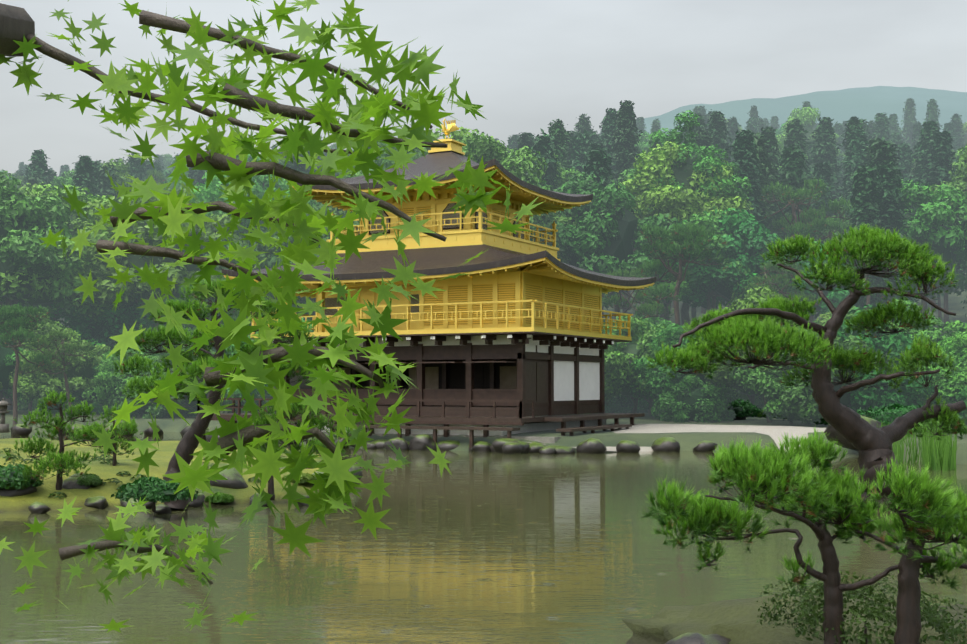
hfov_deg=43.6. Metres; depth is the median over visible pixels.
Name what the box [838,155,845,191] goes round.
cedar tree
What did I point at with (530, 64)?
sky
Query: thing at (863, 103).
hill
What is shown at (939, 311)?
cedar tree
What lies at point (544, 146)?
cedar tree
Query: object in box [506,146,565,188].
broadleaf tree
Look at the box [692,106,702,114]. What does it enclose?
cedar tree
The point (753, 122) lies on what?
cedar tree
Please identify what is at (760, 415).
garden shrub
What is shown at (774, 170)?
cedar tree
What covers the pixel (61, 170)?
cedar tree
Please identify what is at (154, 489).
island shrub
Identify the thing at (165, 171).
broadleaf tree
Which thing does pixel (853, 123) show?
cedar tree
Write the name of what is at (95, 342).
understory tree
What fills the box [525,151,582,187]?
broadleaf tree
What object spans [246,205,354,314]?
broadleaf tree
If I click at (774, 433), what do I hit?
gravel path
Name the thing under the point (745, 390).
understory tree
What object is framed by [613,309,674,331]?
understory tree
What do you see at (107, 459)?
island groundcover plants
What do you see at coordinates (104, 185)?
cedar tree
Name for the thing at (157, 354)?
understory tree
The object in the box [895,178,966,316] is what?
broadleaf tree
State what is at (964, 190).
cedar tree
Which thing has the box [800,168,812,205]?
cedar tree
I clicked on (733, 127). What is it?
cedar tree
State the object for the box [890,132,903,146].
cedar tree
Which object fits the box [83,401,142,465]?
small tree
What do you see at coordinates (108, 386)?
understory tree
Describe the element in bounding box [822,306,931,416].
understory tree
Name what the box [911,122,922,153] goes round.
cedar tree
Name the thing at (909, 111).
cedar tree
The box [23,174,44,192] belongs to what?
cedar tree
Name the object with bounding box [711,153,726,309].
cedar tree
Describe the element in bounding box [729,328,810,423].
understory tree
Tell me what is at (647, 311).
garden pine tree
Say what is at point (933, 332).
understory tree
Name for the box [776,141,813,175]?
broadleaf tree
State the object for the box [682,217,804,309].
broadleaf tree
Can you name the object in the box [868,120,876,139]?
cedar tree
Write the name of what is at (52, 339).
garden pine tree
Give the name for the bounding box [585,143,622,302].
cedar tree
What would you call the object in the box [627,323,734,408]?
understory tree
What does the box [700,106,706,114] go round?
cedar tree
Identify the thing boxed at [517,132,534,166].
cedar tree
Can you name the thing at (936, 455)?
shore reeds
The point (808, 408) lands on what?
understory tree
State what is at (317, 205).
broadleaf tree
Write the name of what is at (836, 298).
broadleaf tree
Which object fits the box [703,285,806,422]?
understory tree
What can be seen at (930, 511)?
pine tree
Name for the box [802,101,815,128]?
cedar tree
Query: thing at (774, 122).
cedar tree
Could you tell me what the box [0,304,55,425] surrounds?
garden pine tree
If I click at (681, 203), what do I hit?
broadleaf tree
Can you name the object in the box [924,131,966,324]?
cedar tree
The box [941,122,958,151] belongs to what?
cedar tree
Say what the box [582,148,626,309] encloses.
cedar tree
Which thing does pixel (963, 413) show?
understory tree
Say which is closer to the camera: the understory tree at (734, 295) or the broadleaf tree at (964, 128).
the understory tree at (734, 295)
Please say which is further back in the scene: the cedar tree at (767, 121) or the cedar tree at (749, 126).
the cedar tree at (767, 121)
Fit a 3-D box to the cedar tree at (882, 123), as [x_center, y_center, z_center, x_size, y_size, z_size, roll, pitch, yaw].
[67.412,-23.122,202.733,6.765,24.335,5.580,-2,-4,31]
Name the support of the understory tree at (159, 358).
on the shore ground
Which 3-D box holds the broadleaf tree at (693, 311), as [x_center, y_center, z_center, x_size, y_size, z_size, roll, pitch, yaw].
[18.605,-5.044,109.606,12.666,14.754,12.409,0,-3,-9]
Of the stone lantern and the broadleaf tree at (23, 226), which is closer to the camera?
the stone lantern
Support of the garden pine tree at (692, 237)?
on the shore ground
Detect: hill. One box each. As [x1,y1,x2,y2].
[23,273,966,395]
[643,86,966,139]
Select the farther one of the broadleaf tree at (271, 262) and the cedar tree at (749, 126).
the cedar tree at (749, 126)
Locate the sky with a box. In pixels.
[0,0,966,176]
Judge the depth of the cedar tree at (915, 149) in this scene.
147.40 m
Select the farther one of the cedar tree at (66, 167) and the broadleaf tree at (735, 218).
the cedar tree at (66, 167)
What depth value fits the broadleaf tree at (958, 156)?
177.18 m
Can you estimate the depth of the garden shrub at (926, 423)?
43.45 m
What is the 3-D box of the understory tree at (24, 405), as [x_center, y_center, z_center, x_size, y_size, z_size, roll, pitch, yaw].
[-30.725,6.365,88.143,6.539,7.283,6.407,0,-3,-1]
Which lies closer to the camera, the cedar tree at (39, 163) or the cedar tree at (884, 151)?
the cedar tree at (884, 151)
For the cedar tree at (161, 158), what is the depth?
310.56 m
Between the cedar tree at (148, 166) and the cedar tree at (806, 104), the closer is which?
the cedar tree at (148, 166)
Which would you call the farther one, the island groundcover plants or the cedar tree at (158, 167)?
the cedar tree at (158, 167)
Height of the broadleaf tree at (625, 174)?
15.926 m
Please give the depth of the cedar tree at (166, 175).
190.51 m
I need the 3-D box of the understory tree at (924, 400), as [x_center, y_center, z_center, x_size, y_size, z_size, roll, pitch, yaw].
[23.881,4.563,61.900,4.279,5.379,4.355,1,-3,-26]
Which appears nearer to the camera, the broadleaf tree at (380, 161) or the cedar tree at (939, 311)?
the broadleaf tree at (380, 161)
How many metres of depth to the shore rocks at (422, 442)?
45.36 m
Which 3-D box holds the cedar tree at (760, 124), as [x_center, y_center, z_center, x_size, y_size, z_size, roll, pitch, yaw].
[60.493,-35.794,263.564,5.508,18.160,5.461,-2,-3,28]
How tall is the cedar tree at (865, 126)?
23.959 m
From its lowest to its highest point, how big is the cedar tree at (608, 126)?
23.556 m
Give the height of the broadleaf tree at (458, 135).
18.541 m
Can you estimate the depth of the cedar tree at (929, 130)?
138.72 m
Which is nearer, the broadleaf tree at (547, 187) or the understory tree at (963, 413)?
the understory tree at (963, 413)
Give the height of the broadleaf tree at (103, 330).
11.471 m
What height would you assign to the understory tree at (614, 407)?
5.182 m
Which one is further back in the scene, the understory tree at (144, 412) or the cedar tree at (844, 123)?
the cedar tree at (844, 123)
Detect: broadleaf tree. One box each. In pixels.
[0,169,101,409]
[0,182,125,321]
[0,297,47,320]
[18,183,91,227]
[44,289,178,355]
[49,169,75,194]
[60,181,248,340]
[99,159,146,205]
[159,298,251,351]
[161,154,173,171]
[161,169,171,173]
[163,167,206,193]
[165,252,300,405]
[176,183,203,202]
[182,248,313,342]
[189,154,320,213]
[190,175,312,256]
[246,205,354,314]
[261,206,343,298]
[280,186,338,212]
[325,148,394,215]
[328,143,348,154]
[332,136,427,234]
[341,140,394,178]
[405,127,504,163]
[453,131,570,263]
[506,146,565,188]
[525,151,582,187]
[531,178,574,232]
[531,210,576,263]
[541,172,682,319]
[583,169,640,317]
[618,141,753,323]
[633,131,653,161]
[633,191,679,316]
[643,209,766,318]
[649,206,783,311]
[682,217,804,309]
[691,301,696,322]
[723,118,742,131]
[770,242,876,318]
[774,123,785,135]
[776,106,845,157]
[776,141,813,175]
[782,215,851,244]
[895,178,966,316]
[910,149,966,169]
[927,142,966,224]
[961,122,966,146]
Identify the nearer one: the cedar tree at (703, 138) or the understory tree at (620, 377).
the understory tree at (620, 377)
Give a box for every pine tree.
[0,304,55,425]
[12,330,96,423]
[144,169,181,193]
[160,279,251,355]
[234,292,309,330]
[252,399,355,499]
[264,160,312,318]
[602,269,674,319]
[637,218,730,335]
[639,425,922,643]
[645,223,966,502]
[737,260,824,306]
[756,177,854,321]
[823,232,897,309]
[827,456,966,643]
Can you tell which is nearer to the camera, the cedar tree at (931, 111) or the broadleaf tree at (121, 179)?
the broadleaf tree at (121, 179)
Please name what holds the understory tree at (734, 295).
on the shore ground
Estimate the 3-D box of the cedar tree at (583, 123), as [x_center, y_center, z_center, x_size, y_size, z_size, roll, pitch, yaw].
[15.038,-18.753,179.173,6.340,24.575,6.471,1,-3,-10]
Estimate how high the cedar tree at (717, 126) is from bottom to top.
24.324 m
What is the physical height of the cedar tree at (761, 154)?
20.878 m
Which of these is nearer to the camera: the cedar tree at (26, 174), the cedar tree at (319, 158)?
the cedar tree at (26, 174)
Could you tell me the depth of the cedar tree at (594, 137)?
162.10 m
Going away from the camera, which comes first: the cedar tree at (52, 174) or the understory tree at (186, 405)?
the understory tree at (186, 405)
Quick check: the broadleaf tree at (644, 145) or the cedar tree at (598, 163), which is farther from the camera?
the broadleaf tree at (644, 145)
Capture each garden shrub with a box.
[726,398,761,416]
[756,405,805,418]
[813,417,828,424]
[857,403,922,425]
[909,418,966,434]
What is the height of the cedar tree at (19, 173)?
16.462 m
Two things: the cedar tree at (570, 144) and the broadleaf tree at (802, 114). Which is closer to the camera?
the cedar tree at (570, 144)
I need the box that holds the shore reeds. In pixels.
[873,421,957,471]
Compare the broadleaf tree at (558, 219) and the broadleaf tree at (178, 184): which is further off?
the broadleaf tree at (178, 184)
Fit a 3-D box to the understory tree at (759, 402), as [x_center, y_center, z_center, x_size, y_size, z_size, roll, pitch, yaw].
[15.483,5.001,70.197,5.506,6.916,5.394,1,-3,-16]
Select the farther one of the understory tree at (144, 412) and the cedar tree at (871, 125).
the cedar tree at (871, 125)
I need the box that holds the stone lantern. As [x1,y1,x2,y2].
[0,398,11,432]
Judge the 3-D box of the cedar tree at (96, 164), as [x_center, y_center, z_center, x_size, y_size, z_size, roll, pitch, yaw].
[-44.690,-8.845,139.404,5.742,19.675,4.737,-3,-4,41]
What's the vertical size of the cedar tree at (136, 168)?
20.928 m
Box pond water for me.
[0,429,966,643]
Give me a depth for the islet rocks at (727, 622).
10.34 m
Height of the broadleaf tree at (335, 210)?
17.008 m
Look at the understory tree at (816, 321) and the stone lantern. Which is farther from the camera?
the understory tree at (816, 321)
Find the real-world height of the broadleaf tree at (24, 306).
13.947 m
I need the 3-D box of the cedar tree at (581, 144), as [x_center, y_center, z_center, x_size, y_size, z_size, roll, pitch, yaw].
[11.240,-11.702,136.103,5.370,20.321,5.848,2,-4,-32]
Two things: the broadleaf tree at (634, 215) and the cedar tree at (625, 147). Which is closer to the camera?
the broadleaf tree at (634, 215)
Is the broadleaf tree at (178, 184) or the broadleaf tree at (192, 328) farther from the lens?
the broadleaf tree at (178, 184)
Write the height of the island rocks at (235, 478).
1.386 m
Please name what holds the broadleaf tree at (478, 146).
on the shore ground
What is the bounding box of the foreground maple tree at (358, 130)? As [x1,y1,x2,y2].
[0,0,544,632]
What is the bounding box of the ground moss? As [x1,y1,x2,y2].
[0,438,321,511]
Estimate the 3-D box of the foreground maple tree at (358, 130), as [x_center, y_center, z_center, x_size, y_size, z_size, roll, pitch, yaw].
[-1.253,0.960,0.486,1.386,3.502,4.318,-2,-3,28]
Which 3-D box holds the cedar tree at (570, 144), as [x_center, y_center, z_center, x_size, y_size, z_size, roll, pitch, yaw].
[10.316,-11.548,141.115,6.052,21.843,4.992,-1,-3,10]
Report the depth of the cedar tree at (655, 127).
244.49 m
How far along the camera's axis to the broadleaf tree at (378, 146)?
126.42 m
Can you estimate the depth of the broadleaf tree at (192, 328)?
90.79 m
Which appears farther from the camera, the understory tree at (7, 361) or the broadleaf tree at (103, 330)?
the broadleaf tree at (103, 330)
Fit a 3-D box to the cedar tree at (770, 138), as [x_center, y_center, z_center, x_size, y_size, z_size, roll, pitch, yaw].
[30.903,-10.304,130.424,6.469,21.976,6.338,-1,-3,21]
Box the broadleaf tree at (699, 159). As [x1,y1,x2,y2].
[631,110,752,325]
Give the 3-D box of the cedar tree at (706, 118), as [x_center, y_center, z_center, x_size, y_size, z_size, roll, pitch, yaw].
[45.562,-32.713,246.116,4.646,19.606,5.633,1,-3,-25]
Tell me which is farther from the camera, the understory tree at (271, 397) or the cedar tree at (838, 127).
the cedar tree at (838, 127)
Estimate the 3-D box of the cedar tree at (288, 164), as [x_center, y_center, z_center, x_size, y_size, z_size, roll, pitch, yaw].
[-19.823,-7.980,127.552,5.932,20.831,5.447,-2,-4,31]
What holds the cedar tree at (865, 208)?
on the shore ground
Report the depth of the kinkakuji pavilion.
50.61 m
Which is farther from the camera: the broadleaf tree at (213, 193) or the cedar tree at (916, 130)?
the cedar tree at (916, 130)
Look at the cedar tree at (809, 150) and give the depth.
186.75 m
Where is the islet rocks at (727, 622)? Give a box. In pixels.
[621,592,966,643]
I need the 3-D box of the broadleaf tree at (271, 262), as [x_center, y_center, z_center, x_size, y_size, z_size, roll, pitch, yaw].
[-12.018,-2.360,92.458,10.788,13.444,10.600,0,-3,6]
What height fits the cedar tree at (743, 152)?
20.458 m
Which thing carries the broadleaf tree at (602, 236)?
on the shore ground
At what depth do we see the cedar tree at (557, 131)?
122.85 m
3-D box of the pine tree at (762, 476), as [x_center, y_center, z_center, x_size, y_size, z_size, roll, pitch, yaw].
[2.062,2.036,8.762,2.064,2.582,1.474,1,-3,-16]
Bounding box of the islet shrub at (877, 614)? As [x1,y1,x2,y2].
[756,570,966,643]
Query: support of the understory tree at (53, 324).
on the shore ground
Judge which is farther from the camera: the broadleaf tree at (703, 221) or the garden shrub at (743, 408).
the broadleaf tree at (703, 221)
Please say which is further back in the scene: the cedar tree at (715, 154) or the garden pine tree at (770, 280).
the cedar tree at (715, 154)
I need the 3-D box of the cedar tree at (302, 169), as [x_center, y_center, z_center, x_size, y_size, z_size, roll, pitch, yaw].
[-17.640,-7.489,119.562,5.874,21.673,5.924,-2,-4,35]
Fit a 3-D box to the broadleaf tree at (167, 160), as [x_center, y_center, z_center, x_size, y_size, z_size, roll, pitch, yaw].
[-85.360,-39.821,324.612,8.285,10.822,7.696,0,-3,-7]
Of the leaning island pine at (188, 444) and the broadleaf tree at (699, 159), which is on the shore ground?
the broadleaf tree at (699, 159)
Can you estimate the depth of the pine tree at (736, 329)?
25.59 m
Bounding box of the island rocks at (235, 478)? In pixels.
[0,443,362,513]
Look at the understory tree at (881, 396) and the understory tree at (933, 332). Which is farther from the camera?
the understory tree at (933, 332)
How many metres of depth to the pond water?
16.66 m
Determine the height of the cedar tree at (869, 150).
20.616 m
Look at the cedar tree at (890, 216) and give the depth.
99.43 m
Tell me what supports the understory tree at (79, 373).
on the shore ground
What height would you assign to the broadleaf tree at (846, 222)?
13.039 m
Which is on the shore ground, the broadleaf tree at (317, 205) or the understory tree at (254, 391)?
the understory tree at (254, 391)
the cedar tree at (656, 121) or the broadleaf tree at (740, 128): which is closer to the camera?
the cedar tree at (656, 121)
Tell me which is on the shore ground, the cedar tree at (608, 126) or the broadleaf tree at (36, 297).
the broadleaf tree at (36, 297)
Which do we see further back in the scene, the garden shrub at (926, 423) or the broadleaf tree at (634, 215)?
the broadleaf tree at (634, 215)
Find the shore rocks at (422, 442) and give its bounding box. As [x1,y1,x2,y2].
[10,415,880,453]
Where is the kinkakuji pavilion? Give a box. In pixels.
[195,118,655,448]
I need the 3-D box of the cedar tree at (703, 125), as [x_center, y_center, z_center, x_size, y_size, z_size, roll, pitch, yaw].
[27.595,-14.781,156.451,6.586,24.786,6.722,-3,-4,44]
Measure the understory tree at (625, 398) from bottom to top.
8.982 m
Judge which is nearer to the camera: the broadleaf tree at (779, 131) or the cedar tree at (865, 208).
the cedar tree at (865, 208)
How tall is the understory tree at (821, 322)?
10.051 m
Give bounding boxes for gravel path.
[522,424,825,451]
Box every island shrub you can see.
[0,463,43,489]
[74,473,102,486]
[111,476,199,511]
[204,492,234,502]
[282,472,316,483]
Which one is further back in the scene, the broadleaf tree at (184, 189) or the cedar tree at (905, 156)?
the cedar tree at (905, 156)
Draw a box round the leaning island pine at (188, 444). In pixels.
[112,275,319,510]
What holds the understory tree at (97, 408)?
on the shore ground
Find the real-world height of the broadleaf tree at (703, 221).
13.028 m
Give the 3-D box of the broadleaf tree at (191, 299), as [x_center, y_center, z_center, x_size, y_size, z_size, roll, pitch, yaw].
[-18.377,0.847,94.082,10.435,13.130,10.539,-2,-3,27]
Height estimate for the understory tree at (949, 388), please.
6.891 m
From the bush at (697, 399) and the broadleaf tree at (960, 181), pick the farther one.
the broadleaf tree at (960, 181)
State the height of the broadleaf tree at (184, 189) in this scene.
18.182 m
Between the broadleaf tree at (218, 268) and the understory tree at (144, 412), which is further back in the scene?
the broadleaf tree at (218, 268)
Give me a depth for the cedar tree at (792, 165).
112.30 m
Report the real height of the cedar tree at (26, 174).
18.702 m
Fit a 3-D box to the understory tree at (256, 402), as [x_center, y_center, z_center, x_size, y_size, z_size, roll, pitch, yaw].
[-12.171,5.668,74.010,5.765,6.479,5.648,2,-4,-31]
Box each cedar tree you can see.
[12,169,24,186]
[22,163,32,187]
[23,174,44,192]
[27,149,53,193]
[46,170,57,181]
[59,165,64,176]
[63,165,69,175]
[70,155,97,224]
[90,161,101,193]
[93,163,119,200]
[124,153,146,182]
[142,159,155,182]
[153,154,161,165]
[153,162,164,183]
[159,155,164,170]
[163,171,172,181]
[171,153,186,171]
[185,167,208,195]
[282,155,293,181]
[289,148,311,173]
[314,135,323,170]
[507,135,518,156]
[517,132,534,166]
[526,128,561,189]
[547,119,571,180]
[565,130,574,173]
[567,129,592,180]
[574,113,593,139]
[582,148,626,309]
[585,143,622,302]
[586,129,600,144]
[598,108,620,183]
[611,100,642,309]
[636,117,649,134]
[648,134,662,164]
[651,123,660,133]
[652,118,661,130]
[687,113,707,143]
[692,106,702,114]
[693,129,713,313]
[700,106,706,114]
[702,114,709,130]
[707,111,731,162]
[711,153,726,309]
[725,130,769,225]
[727,116,740,161]
[745,123,755,133]
[746,117,759,134]
[747,105,760,120]
[750,130,785,239]
[756,116,766,133]
[760,126,784,217]
[763,118,769,127]
[763,159,782,245]
[768,144,821,243]
[769,116,779,132]
[780,118,811,188]
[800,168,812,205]
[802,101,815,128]
[806,140,818,176]
[808,162,835,219]
[809,117,842,214]
[832,121,845,158]
[836,116,866,213]
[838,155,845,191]
[839,129,868,223]
[842,121,847,154]
[843,162,897,315]
[860,119,872,135]
[863,138,882,171]
[865,135,912,298]
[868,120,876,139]
[872,113,893,153]
[873,162,917,307]
[888,114,905,142]
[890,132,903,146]
[895,142,913,203]
[901,98,918,149]
[907,156,919,208]
[908,140,928,298]
[909,121,939,311]
[910,177,944,314]
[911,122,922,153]
[924,99,942,131]
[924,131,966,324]
[937,287,941,321]
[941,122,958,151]
[950,113,966,151]
[955,159,966,289]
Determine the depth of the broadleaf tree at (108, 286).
86.50 m
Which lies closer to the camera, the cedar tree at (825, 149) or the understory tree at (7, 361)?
the understory tree at (7, 361)
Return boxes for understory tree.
[0,327,38,403]
[8,326,113,414]
[17,312,80,410]
[17,392,52,410]
[44,364,119,414]
[56,339,109,401]
[81,348,156,407]
[108,368,196,418]
[110,343,160,368]
[146,325,215,374]
[159,352,237,414]
[222,321,275,412]
[223,315,313,413]
[241,394,273,413]
[595,398,642,413]
[602,316,675,417]
[608,319,682,415]
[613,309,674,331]
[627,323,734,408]
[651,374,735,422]
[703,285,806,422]
[707,356,761,416]
[728,390,768,409]
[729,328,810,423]
[730,288,759,307]
[772,329,897,423]
[789,304,934,420]
[813,311,830,323]
[817,311,831,324]
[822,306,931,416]
[890,298,966,376]
[913,360,951,417]
[915,331,966,405]
[954,386,966,425]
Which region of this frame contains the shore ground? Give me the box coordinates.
[0,401,966,464]
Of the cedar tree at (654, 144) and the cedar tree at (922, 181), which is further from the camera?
the cedar tree at (654, 144)
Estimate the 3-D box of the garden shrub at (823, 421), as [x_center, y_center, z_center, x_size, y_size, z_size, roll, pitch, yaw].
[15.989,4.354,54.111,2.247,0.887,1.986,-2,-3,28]
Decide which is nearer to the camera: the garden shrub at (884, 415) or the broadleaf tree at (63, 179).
the garden shrub at (884, 415)
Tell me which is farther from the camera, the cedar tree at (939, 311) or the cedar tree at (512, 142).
the cedar tree at (512, 142)
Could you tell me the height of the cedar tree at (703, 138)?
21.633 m
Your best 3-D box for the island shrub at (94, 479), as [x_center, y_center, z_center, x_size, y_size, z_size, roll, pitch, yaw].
[-8.322,3.401,25.335,0.784,0.458,0.620,-2,-3,28]
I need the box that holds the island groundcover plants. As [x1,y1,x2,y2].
[0,448,321,498]
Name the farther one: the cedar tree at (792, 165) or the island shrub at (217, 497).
the cedar tree at (792, 165)
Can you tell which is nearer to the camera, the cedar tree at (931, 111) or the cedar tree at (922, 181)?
the cedar tree at (922, 181)
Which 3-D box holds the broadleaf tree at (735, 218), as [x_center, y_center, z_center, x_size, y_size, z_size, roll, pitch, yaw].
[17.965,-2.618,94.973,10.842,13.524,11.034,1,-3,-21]
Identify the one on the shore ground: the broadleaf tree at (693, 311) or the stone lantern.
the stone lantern
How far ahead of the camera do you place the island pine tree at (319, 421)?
24.57 m
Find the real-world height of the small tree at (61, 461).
2.836 m
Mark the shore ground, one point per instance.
(688, 441)
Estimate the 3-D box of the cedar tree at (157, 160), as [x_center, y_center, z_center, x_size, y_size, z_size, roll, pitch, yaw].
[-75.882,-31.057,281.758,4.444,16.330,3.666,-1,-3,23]
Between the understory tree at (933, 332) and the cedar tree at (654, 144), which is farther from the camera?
the cedar tree at (654, 144)

